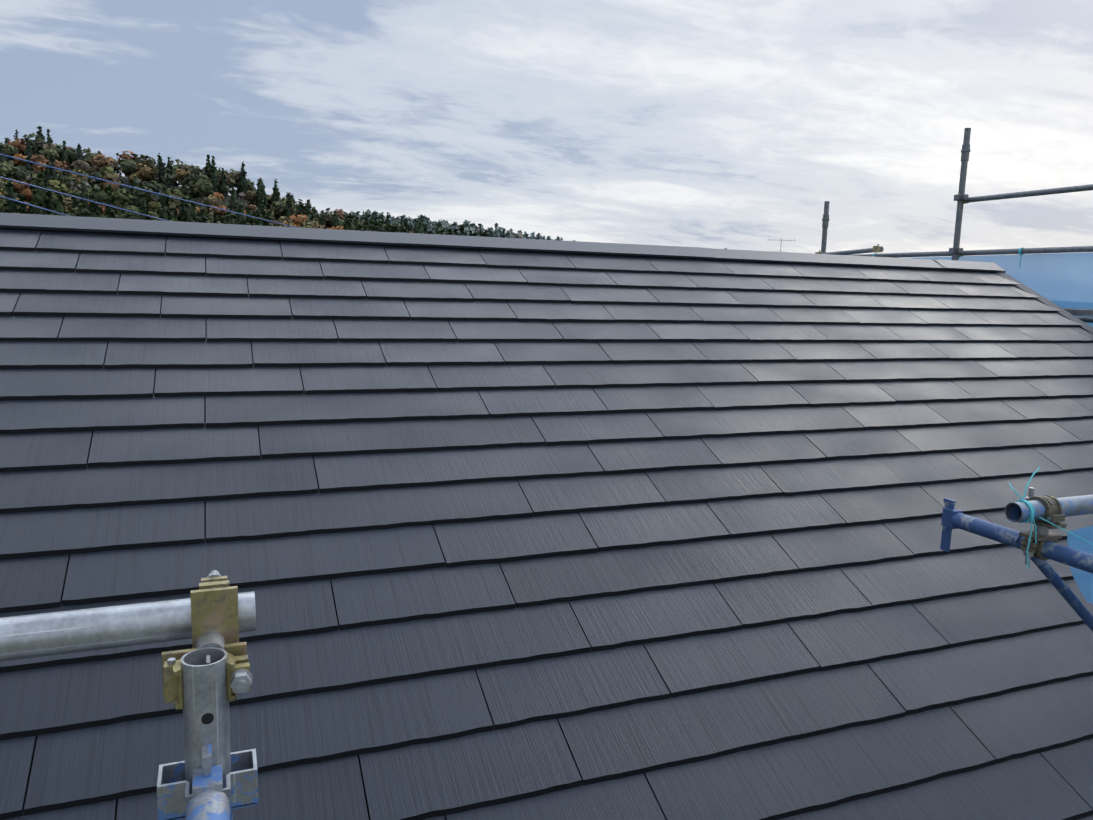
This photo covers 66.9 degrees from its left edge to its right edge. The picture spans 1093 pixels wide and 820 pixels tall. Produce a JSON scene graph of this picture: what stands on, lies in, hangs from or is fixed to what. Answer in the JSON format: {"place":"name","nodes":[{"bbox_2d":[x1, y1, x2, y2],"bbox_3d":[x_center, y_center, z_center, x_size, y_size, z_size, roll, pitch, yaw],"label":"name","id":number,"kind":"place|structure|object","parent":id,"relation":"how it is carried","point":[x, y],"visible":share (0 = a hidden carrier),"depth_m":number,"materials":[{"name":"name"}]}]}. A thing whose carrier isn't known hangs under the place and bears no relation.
{"place":"outdoors","nodes":[
{"label":"outdoors","id":0,"kind":"place"},
{"bbox_2d":[0,154,298,227],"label":"power lines","id":1,"kind":"object","parent":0,"point":[98,202],"visible":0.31,"depth_m":17.59,"materials":[{"name":"blue"}]},
{"bbox_2d":[15,165,448,232],"bbox_3d":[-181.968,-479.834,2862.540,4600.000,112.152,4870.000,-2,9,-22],"label":"autumn foliage","id":2,"kind":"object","parent":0,"point":[127,182],"depth_m":537.77,"materials":[{"name":"plant"}]},
{"bbox_2d":[0,126,574,240],"bbox_3d":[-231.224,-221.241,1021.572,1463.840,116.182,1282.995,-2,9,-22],"label":"forest trees","id":3,"kind":"object","parent":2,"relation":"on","point":[207,179],"visible":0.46,"depth_m":514.88,"materials":[{"name":"green plant"}]},
{"bbox_2d":[0,0,1092,257],"label":"sky","id":4,"kind":"structure","parent":0,"point":[715,124],"materials":[{"name":"white"}]},
{"bbox_2d":[821,128,1092,322],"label":"gable scaffold","id":5,"kind":"structure","parent":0,"point":[960,196],"depth_m":6.82,"materials":[{"name":"grey metal"}]},
{"bbox_2d":[815,200,966,256],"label":"scaffold clamps","id":6,"kind":"object","parent":5,"relation":"attached to","point":[876,249],"visible":0.33,"depth_m":7.64,"materials":[{"name":"metal"}]},
{"bbox_2d":[873,248,1022,267],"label":"scaffold ties","id":7,"kind":"object","parent":5,"relation":"attached to","point":[1019,252],"visible":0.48,"depth_m":6.44,"materials":[{"name":"teal plastic"}]},
{"bbox_2d":[912,252,1092,326],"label":"mesh sheet","id":8,"kind":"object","parent":5,"relation":"attached to","point":[1063,280],"depth_m":6.22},
{"bbox_2d":[1062,308,1092,315],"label":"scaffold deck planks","id":9,"kind":"object","parent":5,"relation":"on","point":[1080,312],"visible":0.1,"depth_m":5.37,"materials":[{"name":"grey metal"}]},
{"label":"ground","id":10,"kind":"structure","parent":0,"visible":0},
{"bbox_2d":[157,647,257,819],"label":"scaffold pole","id":11,"kind":"object","parent":10,"relation":"on","point":[206,719],"visible":0.85,"depth_m":0.92,"materials":[{"name":"silver metal"}]},
{"bbox_2d":[162,570,252,709],"bbox_3d":[-0.404,0.267,0.983,0.096,0.115,0.166,-2,9,-22],"label":"coupler","id":12,"kind":"object","parent":11,"relation":"attached to","point":[214,612],"visible":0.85,"depth_m":0.97,"materials":[{"name":"gold metal"}]},
{"bbox_2d":[0,591,255,661],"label":"handrail tube","id":13,"kind":"object","parent":12,"relation":"attached to","point":[52,633],"visible":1,"depth_m":0.96,"materials":[{"name":"silver metal"}]},
{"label":"house walls","id":14,"kind":"object","parent":10,"relation":"on","visible":0},
{"bbox_2d":[0,229,1092,819],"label":"roof slope","id":15,"kind":"structure","parent":14,"relation":"on","point":[494,535],"depth_m":2.63,"materials":[{"name":"grey tile"}]},
{"bbox_2d":[0,213,1005,272],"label":"roof ridge cap","id":16,"kind":"object","parent":15,"relation":"on","point":[53,223],"visible":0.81,"depth_m":4.26,"materials":[{"name":"grey paint"}]},
{"bbox_2d":[994,272,1092,333],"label":"verge flashing","id":17,"kind":"object","parent":15,"relation":"on","point":[1064,313],"depth_m":5.36,"materials":[{"name":"grey metal"}]},
{"bbox_3d":[0.522,3.837,1.371,9.046,6.850,0.949,-2,9,-22],"label":"scaffold","id":18,"kind":"object","parent":10,"relation":"on","visible":0},
{"bbox_2d":[186,744,229,819],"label":"transom","id":19,"kind":"object","parent":18,"relation":"attached to","point":[209,800],"visible":0.98,"depth_m":0.88,"materials":[{"name":"silver metal"}]},
{"bbox_2d":[940,498,1092,573],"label":"scaffold pipe","id":20,"kind":"object","parent":18,"relation":"attached to","point":[953,517],"visible":1,"depth_m":2.15,"materials":[{"name":"metal"}]},
{"bbox_2d":[1014,531,1092,631],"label":"diagonal brace","id":21,"kind":"object","parent":20,"relation":"attached to","point":[1053,577],"visible":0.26,"depth_m":2.18,"materials":[{"name":"paint"}]},
{"bbox_2d":[1005,494,1092,521],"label":"handrail tube","id":22,"kind":"object","parent":18,"relation":"attached to","point":[1071,506],"visible":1,"depth_m":2.04,"materials":[{"name":"metal"}]},
{"bbox_2d":[1019,487,1066,564],"bbox_3d":[1.226,0.291,2.057,0.089,0.183,0.096,-2,9,-22],"label":"coupler","id":23,"kind":"object","parent":22,"relation":"attached to","point":[1053,515],"visible":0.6,"depth_m":2.04,"materials":[{"name":"metal"}]},
{"bbox_2d":[1009,467,1092,568],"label":"teal rope","id":24,"kind":"object","parent":22,"relation":"hanging from","point":[1032,511],"visible":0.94,"depth_m":2.00,"materials":[{"name":"teal fabric"}]},
{"bbox_2d":[1067,525,1092,603],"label":"sheet","id":25,"kind":"object","parent":22,"relation":"hanging from","point":[1083,580],"visible":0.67,"depth_m":2.09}
]}

